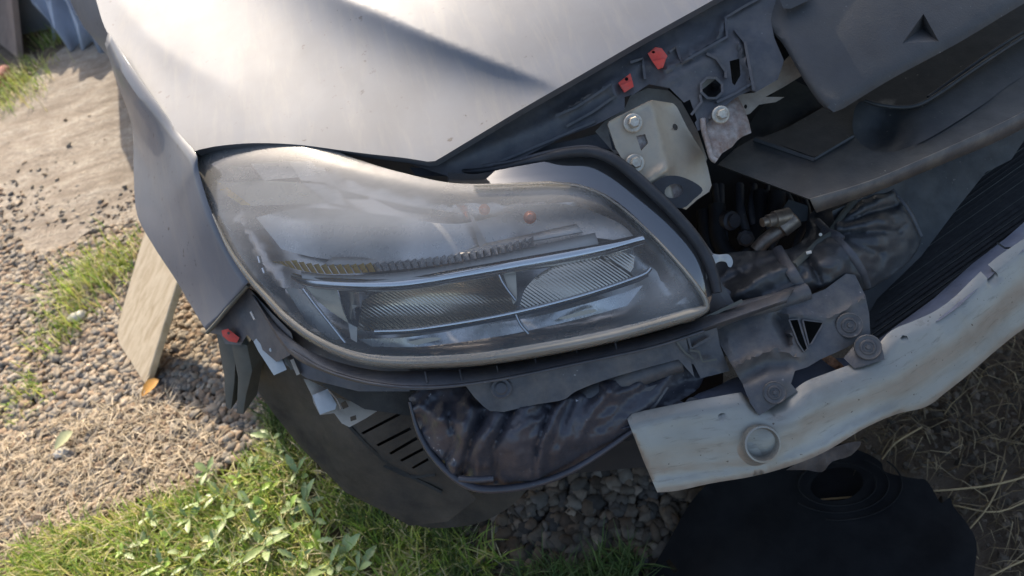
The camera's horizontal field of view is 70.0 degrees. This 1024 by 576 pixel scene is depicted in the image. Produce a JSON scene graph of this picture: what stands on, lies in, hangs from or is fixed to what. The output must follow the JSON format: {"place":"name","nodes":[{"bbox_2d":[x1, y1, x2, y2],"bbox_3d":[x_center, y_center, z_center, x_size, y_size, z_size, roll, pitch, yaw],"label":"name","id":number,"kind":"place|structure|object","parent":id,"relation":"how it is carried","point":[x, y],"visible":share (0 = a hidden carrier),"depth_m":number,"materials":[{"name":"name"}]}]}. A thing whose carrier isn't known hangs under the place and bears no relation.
{"place":"outdoors","nodes":[
{"label":"outdoors","id":0,"kind":"place"},
{"bbox_2d":[0,42,138,255],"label":"concrete path","id":1,"kind":"structure","parent":0,"point":[80,89],"depth_m":2.85,"materials":[{"name":"beige concrete"}]},
{"bbox_2d":[0,71,53,119],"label":"grass tuft","id":2,"kind":"object","parent":1,"relation":"on","point":[17,95],"visible":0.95,"depth_m":3.28,"materials":[{"name":"green plant"}]},
{"bbox_2d":[31,0,103,52],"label":"plastic sheet","id":3,"kind":"object","parent":1,"relation":"on","point":[61,17],"visible":0.66,"depth_m":3.56,"materials":[{"name":"blue plastic"}]},
{"bbox_2d":[0,114,134,230],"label":"scattered stones","id":4,"kind":"object","parent":1,"relation":"on","point":[61,210],"visible":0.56,"depth_m":2.55,"materials":[{"name":"gravel"}]},
{"bbox_2d":[0,217,282,551],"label":"gravel","id":5,"kind":"structure","parent":0,"point":[193,347],"depth_m":1.89,"materials":[{"name":"beige gravel"}]},
{"bbox_2d":[0,359,55,426],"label":"grass tuft","id":6,"kind":"object","parent":5,"relation":"on","point":[34,387],"visible":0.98,"depth_m":1.93,"materials":[{"name":"green plant"}]},
{"bbox_2d":[11,295,104,365],"bbox_3d":[-1.320,0.108,2.077,0.262,0.071,0.256,21,56,31],"label":"grass tuft","id":7,"kind":"object","parent":5,"relation":"on","point":[63,327],"visible":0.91,"depth_m":2.07,"materials":[{"name":"green plant"}]},
{"bbox_2d":[52,447,69,457],"bbox_3d":[-1.086,0.398,1.764,0.047,0.020,0.026,-17,45,0],"label":"pale stone","id":8,"kind":"object","parent":5,"relation":"on","point":[59,451],"visible":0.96,"depth_m":1.76,"materials":[{"name":"white stone"}]},
{"bbox_2d":[67,310,86,321],"bbox_3d":[-1.254,0.082,2.110,0.053,0.026,0.041,1,48,17],"label":"pale stone","id":9,"kind":"object","parent":5,"relation":"on","point":[80,314],"visible":0.86,"depth_m":2.10,"materials":[{"name":"white stone"}]},
{"bbox_2d":[14,215,140,338],"bbox_3d":[-1.300,-0.067,2.209,0.487,0.112,0.500,-17,45,0],"label":"grass tuft","id":10,"kind":"object","parent":5,"relation":"on","point":[82,276],"visible":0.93,"depth_m":2.19,"materials":[{"name":"green plant"}]},
{"bbox_2d":[87,222,141,273],"bbox_3d":[-1.202,-0.127,2.274,0.260,0.062,0.250,1,48,17],"label":"grass tuft","id":11,"kind":"object","parent":5,"relation":"on","point":[117,240],"visible":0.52,"depth_m":2.29,"materials":[{"name":"green plant"}]},
{"bbox_2d":[117,232,181,382],"bbox_3d":[-0.896,-0.046,1.861,0.418,0.407,0.259,-34,47,-16],"label":"wooden board","id":12,"kind":"object","parent":5,"relation":"on","point":[150,303],"visible":0.52,"depth_m":1.87,"materials":[{"name":"brown wood"}]},
{"bbox_2d":[264,401,702,575],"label":"shaded gravel","id":13,"kind":"structure","parent":0,"point":[582,507],"depth_m":1.37,"materials":[{"name":"grey gravel"}]},
{"bbox_2d":[246,396,672,575],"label":"shaded grass","id":14,"kind":"structure","parent":13,"relation":"on","point":[618,566],"depth_m":1.32,"materials":[{"name":"green plant"}]},
{"bbox_2d":[0,29,1023,575],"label":"ground","id":15,"kind":"structure","parent":0,"point":[948,481],"depth_m":1.37,"materials":[{"name":"brown soil"}]},
{"bbox_2d":[0,65,13,88],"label":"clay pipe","id":16,"kind":"object","parent":15,"relation":"on","point":[2,67],"visible":0.43,"depth_m":3.44,"materials":[{"name":"ceramic"}]},
{"bbox_2d":[0,0,23,57],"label":"brown board","id":17,"kind":"object","parent":15,"relation":"on","point":[10,34],"visible":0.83,"depth_m":3.63,"materials":[{"name":"wood"}]},
{"bbox_2d":[18,0,50,34],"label":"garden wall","id":18,"kind":"structure","parent":15,"relation":"on","point":[32,17],"depth_m":3.82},
{"bbox_2d":[0,44,74,107],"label":"grass tuft","id":19,"kind":"object","parent":15,"relation":"on","point":[15,75],"visible":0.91,"depth_m":3.42,"materials":[{"name":"green plant"}]},
{"bbox_2d":[23,24,64,50],"bbox_3d":[-2.297,-1.328,3.713,0.401,0.102,0.345,-17,45,0],"label":"grass tuft","id":20,"kind":"object","parent":15,"relation":"on","point":[48,40],"visible":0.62,"depth_m":3.69,"materials":[{"name":"green plant"}]},
{"bbox_2d":[0,376,239,574],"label":"dry straw","id":21,"kind":"object","parent":15,"relation":"on","point":[84,451],"visible":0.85,"depth_m":1.71,"materials":[{"name":"beige plant"}]},
{"bbox_2d":[54,430,72,448],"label":"fallen leaf","id":22,"kind":"object","parent":21,"relation":"on","point":[63,437],"visible":1,"depth_m":1.76,"materials":[{"name":"plant"}]},
{"bbox_2d":[141,378,158,395],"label":"fallen leaf","id":23,"kind":"object","parent":21,"relation":"on","point":[149,385],"visible":1,"depth_m":1.82,"materials":[{"name":"orange plant"}]},
{"bbox_2d":[250,429,280,448],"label":"broadleaf weed","id":24,"kind":"object","parent":15,"relation":"on","point":[257,435],"visible":0.82,"depth_m":1.62,"materials":[{"name":"green plant"}]},
{"bbox_2d":[0,429,538,575],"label":"lawn grass","id":25,"kind":"structure","parent":15,"relation":"on","point":[58,557],"depth_m":1.50,"materials":[{"name":"green plant"}]},
{"bbox_2d":[115,541,134,561],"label":"broadleaf weed","id":26,"kind":"object","parent":25,"relation":"on","point":[128,555],"visible":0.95,"depth_m":1.50,"materials":[{"name":"green plant"}]},
{"bbox_2d":[128,531,149,547],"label":"broadleaf weed","id":27,"kind":"object","parent":25,"relation":"on","point":[144,538],"visible":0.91,"depth_m":1.51,"materials":[{"name":"green plant"}]},
{"bbox_2d":[139,504,157,525],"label":"broadleaf weed","id":28,"kind":"object","parent":25,"relation":"on","point":[149,514],"visible":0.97,"depth_m":1.55,"materials":[{"name":"green plant"}]},
{"bbox_2d":[140,548,170,575],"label":"broadleaf weed","id":29,"kind":"object","parent":25,"relation":"on","point":[159,557],"visible":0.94,"depth_m":1.46,"materials":[{"name":"green plant"}]},
{"bbox_2d":[160,523,180,546],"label":"broadleaf weed","id":30,"kind":"object","parent":25,"relation":"on","point":[163,533],"visible":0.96,"depth_m":1.51,"materials":[{"name":"green plant"}]},
{"bbox_2d":[167,543,189,560],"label":"broadleaf weed","id":31,"kind":"object","parent":25,"relation":"on","point":[171,551],"visible":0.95,"depth_m":1.47,"materials":[{"name":"green plant"}]},
{"bbox_2d":[174,504,201,532],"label":"broadleaf weed","id":32,"kind":"object","parent":25,"relation":"on","point":[188,521],"visible":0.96,"depth_m":1.52,"materials":[{"name":"green plant"}]},
{"bbox_2d":[171,553,205,575],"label":"broadleaf weed","id":33,"kind":"object","parent":25,"relation":"on","point":[197,557],"visible":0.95,"depth_m":1.45,"materials":[{"name":"green plant"}]},
{"bbox_2d":[183,490,207,509],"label":"broadleaf weed","id":34,"kind":"object","parent":25,"relation":"on","point":[198,497],"visible":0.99,"depth_m":1.56,"materials":[{"name":"green plant"}]},
{"bbox_2d":[194,456,212,484],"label":"broadleaf weed","id":35,"kind":"object","parent":25,"relation":"on","point":[200,466],"visible":0.88,"depth_m":1.59,"materials":[{"name":"green plant"}]},
{"bbox_2d":[201,528,220,549],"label":"broadleaf weed","id":36,"kind":"object","parent":25,"relation":"on","point":[210,542],"visible":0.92,"depth_m":1.48,"materials":[{"name":"green plant"}]},
{"bbox_2d":[204,481,228,507],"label":"broadleaf weed","id":37,"kind":"object","parent":25,"relation":"on","point":[214,492],"visible":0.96,"depth_m":1.55,"materials":[{"name":"green plant"}]},
{"bbox_2d":[210,537,239,564],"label":"broadleaf weed","id":38,"kind":"object","parent":25,"relation":"on","point":[217,560],"visible":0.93,"depth_m":1.46,"materials":[{"name":"green plant"}]},
{"bbox_2d":[211,499,241,533],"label":"broadleaf weed","id":39,"kind":"object","parent":25,"relation":"on","point":[230,515],"visible":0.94,"depth_m":1.50,"materials":[{"name":"green plant"}]},
{"bbox_2d":[228,470,240,489],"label":"broadleaf weed","id":40,"kind":"object","parent":25,"relation":"on","point":[236,481],"visible":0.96,"depth_m":1.56,"materials":[{"name":"green plant"}]},
{"bbox_2d":[225,547,252,574],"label":"broadleaf weed","id":41,"kind":"object","parent":25,"relation":"on","point":[239,559],"visible":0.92,"depth_m":1.44,"materials":[{"name":"green plant"}]},
{"bbox_2d":[237,490,259,508],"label":"broadleaf weed","id":42,"kind":"object","parent":25,"relation":"on","point":[243,498],"visible":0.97,"depth_m":1.52,"materials":[{"name":"green plant"}]},
{"bbox_2d":[241,455,260,472],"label":"broadleaf weed","id":43,"kind":"object","parent":25,"relation":"on","point":[250,461],"visible":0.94,"depth_m":1.59,"materials":[{"name":"green plant"}]},
{"bbox_2d":[239,508,265,542],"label":"broadleaf weed","id":44,"kind":"object","parent":25,"relation":"on","point":[244,536],"visible":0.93,"depth_m":1.48,"materials":[{"name":"green plant"}]},
{"bbox_2d":[253,496,266,520],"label":"broadleaf weed","id":45,"kind":"object","parent":25,"relation":"on","point":[257,500],"visible":0.98,"depth_m":1.50,"materials":[{"name":"green plant"}]},
{"bbox_2d":[243,532,288,562],"bbox_3d":[-0.482,0.510,1.426,0.081,0.042,0.071,-3,47,14],"label":"broadleaf weed","id":46,"kind":"object","parent":25,"relation":"on","point":[253,553],"visible":0.99,"depth_m":1.43,"materials":[{"name":"green plant"}]},
{"bbox_2d":[262,475,281,489],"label":"broadleaf weed","id":47,"kind":"object","parent":25,"relation":"on","point":[267,483],"visible":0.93,"depth_m":1.53,"materials":[{"name":"green plant"}]},
{"bbox_2d":[262,439,284,462],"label":"broadleaf weed","id":48,"kind":"object","parent":25,"relation":"on","point":[278,447],"visible":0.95,"depth_m":1.60,"materials":[{"name":"green plant"}]},
{"bbox_2d":[264,514,300,544],"bbox_3d":[-0.456,0.481,1.464,0.080,0.027,0.057,-17,45,0],"label":"broadleaf weed","id":49,"kind":"object","parent":25,"relation":"on","point":[275,530],"visible":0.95,"depth_m":1.46,"materials":[{"name":"green plant"}]},
{"bbox_2d":[280,494,299,513],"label":"broadleaf weed","id":50,"kind":"object","parent":25,"relation":"on","point":[288,505],"visible":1,"depth_m":1.49,"materials":[{"name":"green plant"}]},
{"bbox_2d":[277,546,310,567],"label":"broadleaf weed","id":51,"kind":"object","parent":25,"relation":"on","point":[283,552],"visible":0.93,"depth_m":1.41,"materials":[{"name":"green plant"}]},
{"bbox_2d":[284,454,307,485],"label":"broadleaf weed","id":52,"kind":"object","parent":25,"relation":"on","point":[290,461],"visible":0.98,"depth_m":1.55,"materials":[{"name":"green plant"}]},
{"bbox_2d":[294,478,323,513],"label":"broadleaf weed","id":53,"kind":"object","parent":25,"relation":"on","point":[305,490],"visible":0.84,"depth_m":1.50,"materials":[{"name":"green plant"}]},
{"bbox_2d":[301,499,326,531],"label":"broadleaf weed","id":54,"kind":"object","parent":25,"relation":"on","point":[306,508],"visible":0.98,"depth_m":1.47,"materials":[{"name":"green plant"}]},
{"bbox_2d":[305,528,332,556],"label":"broadleaf weed","id":55,"kind":"object","parent":25,"relation":"on","point":[318,536],"visible":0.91,"depth_m":1.43,"materials":[{"name":"green plant"}]},
{"bbox_2d":[306,544,338,575],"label":"broadleaf weed","id":56,"kind":"object","parent":25,"relation":"on","point":[317,571],"visible":0.98,"depth_m":1.38,"materials":[{"name":"green plant"}]},
{"bbox_2d":[335,533,359,574],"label":"broadleaf weed","id":57,"kind":"object","parent":25,"relation":"on","point":[352,540],"visible":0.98,"depth_m":1.39,"materials":[{"name":"green plant"}]},
{"bbox_2d":[343,545,376,575],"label":"broadleaf weed","id":58,"kind":"object","parent":25,"relation":"on","point":[369,553],"visible":1,"depth_m":1.37,"materials":[{"name":"green plant"}]},
{"bbox_2d":[70,0,1023,527],"bbox_3d":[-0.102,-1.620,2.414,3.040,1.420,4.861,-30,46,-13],"label":"car","id":59,"kind":"object","parent":15,"relation":"on","point":[468,248],"visible":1,"depth_m":0.92,"materials":[{"name":"silver metal"}]},
{"bbox_2d":[648,443,976,575],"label":"plastic undertray","id":60,"kind":"object","parent":15,"relation":"on","point":[786,522],"visible":0.92,"depth_m":1.23,"materials":[{"name":"black plastic"}]},
{"bbox_2d":[843,329,1023,575],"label":"dry grass","id":61,"kind":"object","parent":15,"relation":"on","point":[893,437],"visible":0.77,"depth_m":1.32,"materials":[{"name":"brown plant"}]},
{"bbox_2d":[881,426,921,459],"bbox_3d":[0.708,0.278,1.330,0.105,0.013,0.007,-32,47,-14],"label":"straw stalk","id":62,"kind":"object","parent":61,"relation":"on","point":[897,441],"visible":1,"depth_m":1.33,"materials":[{"name":"beige plant"}]},
{"bbox_2d":[822,476,1023,499],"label":"straw stalk","id":63,"kind":"object","parent":61,"relation":"on","point":[981,486],"visible":0.7,"depth_m":1.24,"materials":[{"name":"beige plant"}]},
{"bbox_2d":[970,470,1006,528],"bbox_3d":[0.803,0.355,1.228,0.144,0.012,0.009,-41,50,-22],"label":"straw stalk","id":64,"kind":"object","parent":61,"relation":"on","point":[988,505],"visible":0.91,"depth_m":1.22,"materials":[{"name":"beige plant"}]},
{"bbox_2d":[954,501,1023,512],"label":"straw stalk","id":65,"kind":"object","parent":61,"relation":"on","point":[990,511],"visible":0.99,"depth_m":1.21,"materials":[{"name":"beige plant"}]},
{"bbox_2d":[990,559,1023,575],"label":"straw stalk","id":66,"kind":"object","parent":61,"relation":"on","point":[1005,568],"visible":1,"depth_m":1.15,"materials":[{"name":"beige plant"}]},
{"bbox_2d":[861,337,1023,575],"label":"soil crumbs","id":67,"kind":"object","parent":15,"relation":"on","point":[988,442],"visible":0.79,"depth_m":1.33,"materials":[{"name":"soil"}]}
]}

